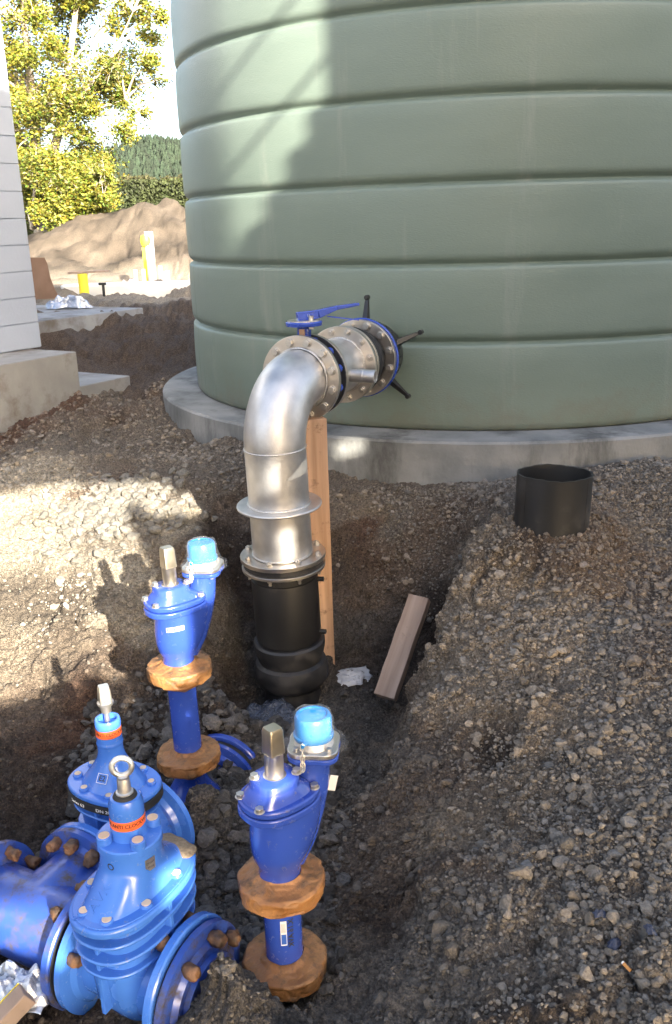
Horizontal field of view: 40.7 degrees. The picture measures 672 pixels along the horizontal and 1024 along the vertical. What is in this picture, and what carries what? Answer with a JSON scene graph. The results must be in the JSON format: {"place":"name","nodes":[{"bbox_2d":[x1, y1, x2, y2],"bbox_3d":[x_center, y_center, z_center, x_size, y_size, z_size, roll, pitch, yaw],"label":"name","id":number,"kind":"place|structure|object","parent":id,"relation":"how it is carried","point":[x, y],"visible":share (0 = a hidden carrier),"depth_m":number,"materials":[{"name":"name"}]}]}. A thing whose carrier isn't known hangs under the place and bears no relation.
{"place":"outdoors","nodes":[
{"label":"outdoors","id":0,"kind":"place"},
{"bbox_2d":[0,18,40,352],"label":"block building","id":1,"kind":"structure","parent":0,"point":[19,326],"depth_m":7.07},
{"bbox_2d":[0,0,181,156],"label":"sky","id":2,"kind":"structure","parent":0,"point":[164,122],"materials":[{"name":"white"}]},
{"bbox_2d":[116,149,171,172],"bbox_3d":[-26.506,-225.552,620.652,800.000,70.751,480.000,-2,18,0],"label":"hill","id":3,"kind":"structure","parent":0,"point":[159,160],"depth_m":531.49,"materials":[{"name":"green plant"}]},
{"bbox_2d":[106,133,181,186],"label":"forest","id":4,"kind":"object","parent":3,"relation":"on","point":[167,150],"visible":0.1,"depth_m":528.49,"materials":[{"name":"green plant"}]},
{"bbox_2d":[0,198,671,1023],"bbox_3d":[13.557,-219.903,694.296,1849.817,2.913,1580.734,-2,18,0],"label":"ground","id":5,"kind":"structure","parent":0,"point":[150,346],"depth_m":3.63,"materials":[{"name":"soil"}]},
{"bbox_2d":[0,983,34,1023],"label":"timber plank","id":6,"kind":"object","parent":5,"relation":"on","point":[17,1002],"visible":0.91,"depth_m":2.25,"materials":[{"name":"beige wood"}]},
{"bbox_2d":[0,959,47,1014],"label":"clear plastic bag","id":7,"kind":"object","parent":5,"relation":"on","point":[13,974],"visible":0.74,"depth_m":2.31,"materials":[{"name":"clear plastic"}]},
{"bbox_2d":[30,257,57,298],"bbox_3d":[-4.364,-3.377,13.090,0.660,0.600,0.040,-8,19,-19],"label":"rusty plate","id":8,"kind":"object","parent":5,"relation":"on","point":[44,288],"visible":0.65,"depth_m":13.12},
{"bbox_2d":[0,349,129,432],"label":"foundation","id":9,"kind":"object","parent":5,"relation":"on","point":[34,382],"visible":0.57,"depth_m":6.89,"materials":[{"name":"concrete"}]},
{"bbox_2d":[17,140,128,232],"bbox_3d":[-6.407,-7.454,21.695,2.627,2.686,3.618,-8,19,-19],"label":"bush","id":10,"kind":"object","parent":5,"relation":"on","point":[62,188],"visible":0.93,"depth_m":20.89,"materials":[{"name":"green plant"}]},
{"bbox_2d":[77,273,88,293],"bbox_3d":[-3.910,-3.349,14.114,0.150,0.700,0.150,-2,18,0],"label":"yellow pipe","id":11,"kind":"object","parent":5,"relation":"on","point":[83,282],"visible":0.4,"depth_m":14.00,"materials":[{"name":"plastic"}]},
{"bbox_2d":[67,270,108,273],"bbox_3d":[-3.831,-3.714,14.026,0.638,0.032,0.142,1,18,13],"label":"board","id":12,"kind":"object","parent":11,"relation":"on","point":[93,271],"visible":1,"depth_m":13.96,"materials":[{"name":"brown wood"}]},
{"bbox_2d":[0,0,172,232],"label":"poplar tree","id":13,"kind":"object","parent":5,"relation":"on","point":[32,108],"visible":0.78,"depth_m":21.77,"materials":[{"name":"green plant"}]},
{"bbox_2d":[36,305,142,333],"bbox_3d":[-5.584,-1.777,9.581,4.000,0.300,6.000,9,20,29],"label":"second foundation","id":14,"kind":"object","parent":5,"relation":"on","point":[75,319],"visible":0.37,"depth_m":10.35,"materials":[{"name":"concrete"}]},
{"bbox_2d":[45,295,93,308],"bbox_3d":[-3.275,-2.589,11.142,0.593,0.161,0.256,-2,18,-2],"label":"plastic sheet","id":15,"kind":"object","parent":14,"relation":"on","point":[73,301],"visible":1,"depth_m":11.08,"materials":[{"name":"white plastic"}]},
{"bbox_2d":[98,282,105,296],"bbox_3d":[-3.743,-3.473,14.601,0.120,0.430,0.044,-2,18,0],"label":"standpipe","id":16,"kind":"object","parent":5,"relation":"on","point":[103,288],"visible":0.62,"depth_m":14.54,"materials":[{"name":"black metal"}]},
{"bbox_2d":[22,173,188,234],"bbox_3d":[0.654,-12.149,36.523,30.173,3.435,1.817,-2,18,0],"label":"hedge","id":17,"kind":"object","parent":5,"relation":"on","point":[156,191],"visible":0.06,"depth_m":35.69,"materials":[{"name":"green plant"}]},
{"bbox_2d":[56,683,194,843],"bbox_3d":[-0.669,0.852,2.754,0.336,0.724,0.304,7,20,27],"label":"gate valve","id":18,"kind":"object","parent":5,"relation":"on","point":[92,786],"visible":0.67,"depth_m":2.69,"materials":[{"name":"blue metal"}]},
{"bbox_2d":[0,828,99,1010],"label":"pipe tee","id":19,"kind":"object","parent":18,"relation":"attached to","point":[35,902],"visible":0.6,"depth_m":2.47,"materials":[{"name":"blue metal"}]},
{"bbox_2d":[61,280,189,297],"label":"white slab","id":20,"kind":"structure","parent":5,"relation":"on","point":[157,289],"depth_m":14.77,"materials":[{"name":"concrete"}]},
{"bbox_2d":[133,270,137,280],"bbox_3d":[-3.456,-3.932,15.717,0.070,0.520,0.070,-2,18,0],"label":"white peg","id":21,"kind":"object","parent":5,"relation":"on","point":[135,272],"visible":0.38,"depth_m":15.64,"materials":[{"name":"plastic"}]},
{"bbox_2d":[54,755,221,1023],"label":"gate valve","id":22,"kind":"object","parent":5,"relation":"on","point":[136,921],"visible":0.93,"depth_m":2.19,"materials":[{"name":"blue metal"}]},
{"bbox_2d":[153,918,240,1023],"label":"flange","id":23,"kind":"object","parent":22,"relation":"attached to","point":[201,947],"visible":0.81,"depth_m":2.18,"materials":[{"name":"blue painted metal"}]},
{"bbox_2d":[141,269,145,280],"bbox_3d":[-3.318,-3.952,15.712,0.070,0.500,0.070,-2,18,0],"label":"white peg","id":24,"kind":"object","parent":5,"relation":"on","point":[143,271],"visible":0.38,"depth_m":15.64,"materials":[{"name":"plastic"}]},
{"bbox_2d":[140,231,156,280],"bbox_3d":[-3.281,-4.357,15.878,0.225,1.060,0.200,-2,18,0],"label":"tall post","id":25,"kind":"object","parent":5,"relation":"on","point":[146,241],"visible":0.73,"depth_m":15.81,"materials":[{"name":"white plastic"}]},
{"bbox_2d":[158,266,162,279],"bbox_3d":[-3.025,-4.026,15.691,0.070,0.460,0.070,-2,18,0],"label":"white peg","id":26,"kind":"object","parent":5,"relation":"on","point":[160,270],"visible":0.52,"depth_m":15.63,"materials":[{"name":"plastic"}]},
{"bbox_2d":[165,270,169,280],"bbox_3d":[-2.905,-3.960,15.713,0.070,0.440,0.070,-2,18,0],"label":"white peg","id":27,"kind":"object","parent":5,"relation":"on","point":[167,272],"visible":0.4,"depth_m":15.65,"materials":[{"name":"plastic"}]},
{"bbox_2d":[0,676,350,1006],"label":"clods","id":28,"kind":"object","parent":5,"relation":"on","point":[210,851],"visible":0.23,"depth_m":3.09,"materials":[{"name":"soil"}]},
{"bbox_2d":[141,538,223,802],"bbox_3d":[-0.523,0.639,3.139,0.320,1.108,0.322,2,18,11],"label":"hydrant","id":29,"kind":"object","parent":5,"relation":"on","point":[179,611],"visible":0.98,"depth_m":3.03,"materials":[{"name":"metal"}]},
{"bbox_2d":[207,733,254,769],"bbox_3d":[-0.459,1.042,3.473,0.336,0.336,0.214,5,19,20],"label":"buried coupling","id":30,"kind":"object","parent":5,"relation":"on","point":[239,753],"visible":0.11,"depth_m":3.45,"materials":[{"name":"blue metal"}]},
{"bbox_2d":[240,697,296,723],"bbox_3d":[-0.333,0.907,3.997,0.500,0.124,0.316,-14,21,-33],"label":"clod","id":31,"kind":"object","parent":5,"relation":"on","point":[278,705],"visible":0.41,"depth_m":4.01,"materials":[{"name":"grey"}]},
{"bbox_2d":[235,705,340,1001],"bbox_3d":[-0.122,0.998,2.340,0.364,1.021,0.320,-16,22,-38],"label":"hydrant","id":32,"kind":"object","parent":5,"relation":"on","point":[281,872],"visible":0.96,"depth_m":2.23,"materials":[{"name":"blue metal"}]},
{"bbox_2d":[306,416,334,664],"bbox_3d":[-0.079,0.233,4.154,0.102,1.350,0.077,-8,19,-18],"label":"timber prop","id":33,"kind":"object","parent":5,"relation":"on","point":[317,454],"visible":0.38,"depth_m":4.04,"materials":[{"name":"brown wood"}]},
{"bbox_2d":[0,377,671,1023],"bbox_3d":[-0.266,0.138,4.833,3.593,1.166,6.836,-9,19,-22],"label":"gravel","id":34,"kind":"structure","parent":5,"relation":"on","point":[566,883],"depth_m":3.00,"materials":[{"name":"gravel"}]},
{"bbox_2d":[592,908,606,917],"bbox_3d":[0.642,0.972,2.201,0.034,0.016,0.023,-2,18,0],"label":"blue tape scrap","id":35,"kind":"object","parent":34,"relation":"on","point":[597,913],"visible":1,"depth_m":2.20,"materials":[{"name":"plastic"}]},
{"bbox_2d":[0,450,671,1023],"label":"cobbles","id":36,"kind":"object","parent":5,"relation":"on","point":[118,504],"visible":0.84,"depth_m":3.29,"materials":[{"name":"stone"}]},
{"bbox_2d":[336,666,371,686],"bbox_3d":[0.076,0.770,4.266,0.200,0.027,0.109,-8,44,-19],"label":"plastic scrap","id":37,"kind":"object","parent":5,"relation":"on","point":[348,677],"visible":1,"depth_m":4.26,"materials":[{"name":"white plastic"}]},
{"bbox_2d":[374,594,430,701],"bbox_3d":[0.295,0.595,4.008,0.100,0.477,0.047,11,-22,27],"label":"timber plank","id":38,"kind":"object","parent":5,"relation":"on","point":[401,650],"visible":1,"depth_m":3.98,"materials":[{"name":"brown wood"}]},
{"bbox_2d":[163,366,671,484],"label":"tank slab","id":39,"kind":"structure","parent":5,"relation":"on","point":[395,456],"depth_m":4.61,"materials":[{"name":"concrete"}]},
{"bbox_2d":[170,0,671,430],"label":"water tank","id":40,"kind":"object","parent":39,"relation":"on","point":[479,192],"visible":0.97,"depth_m":4.53,"materials":[{"name":"plastic"}]},
{"bbox_2d":[236,295,423,717],"bbox_3d":[-0.050,-0.075,4.316,0.557,1.806,1.301,7,19,24],"label":"outlet pipe","id":41,"kind":"object","parent":40,"relation":"attached to","point":[304,375],"visible":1,"depth_m":3.87,"materials":[{"name":"silver metal"}]},
{"bbox_2d":[514,464,593,537],"bbox_3d":[0.886,0.004,3.722,0.306,0.348,0.257,0,19,0],"label":"pipe stub","id":42,"kind":"object","parent":5,"relation":"on","point":[553,500],"visible":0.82,"depth_m":3.62,"materials":[{"name":"black plastic"}]},
{"bbox_2d":[607,937,620,950],"bbox_3d":[0.656,1.012,2.137,0.030,0.020,0.044,15,24,42],"label":"blue tape scrap","id":43,"kind":"object","parent":5,"relation":"on","point":[614,944],"visible":1,"depth_m":2.13,"materials":[{"name":"blue plastic"}]},
{"bbox_2d":[621,961,630,971],"bbox_3d":[0.662,1.037,2.068,0.008,0.008,0.025,-10,28,-27],"label":"cigarette butt","id":44,"kind":"object","parent":5,"relation":"on","point":[625,965],"visible":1,"depth_m":2.07,"materials":[{"name":"paper"}]},
{"bbox_2d":[643,924,656,935],"bbox_3d":[0.733,0.970,2.113,0.024,0.014,0.034,-2,18,-2],"label":"blue tape scrap","id":45,"kind":"object","parent":5,"relation":"on","point":[649,928],"visible":1,"depth_m":2.11,"materials":[{"name":"blue plastic"}]}
]}

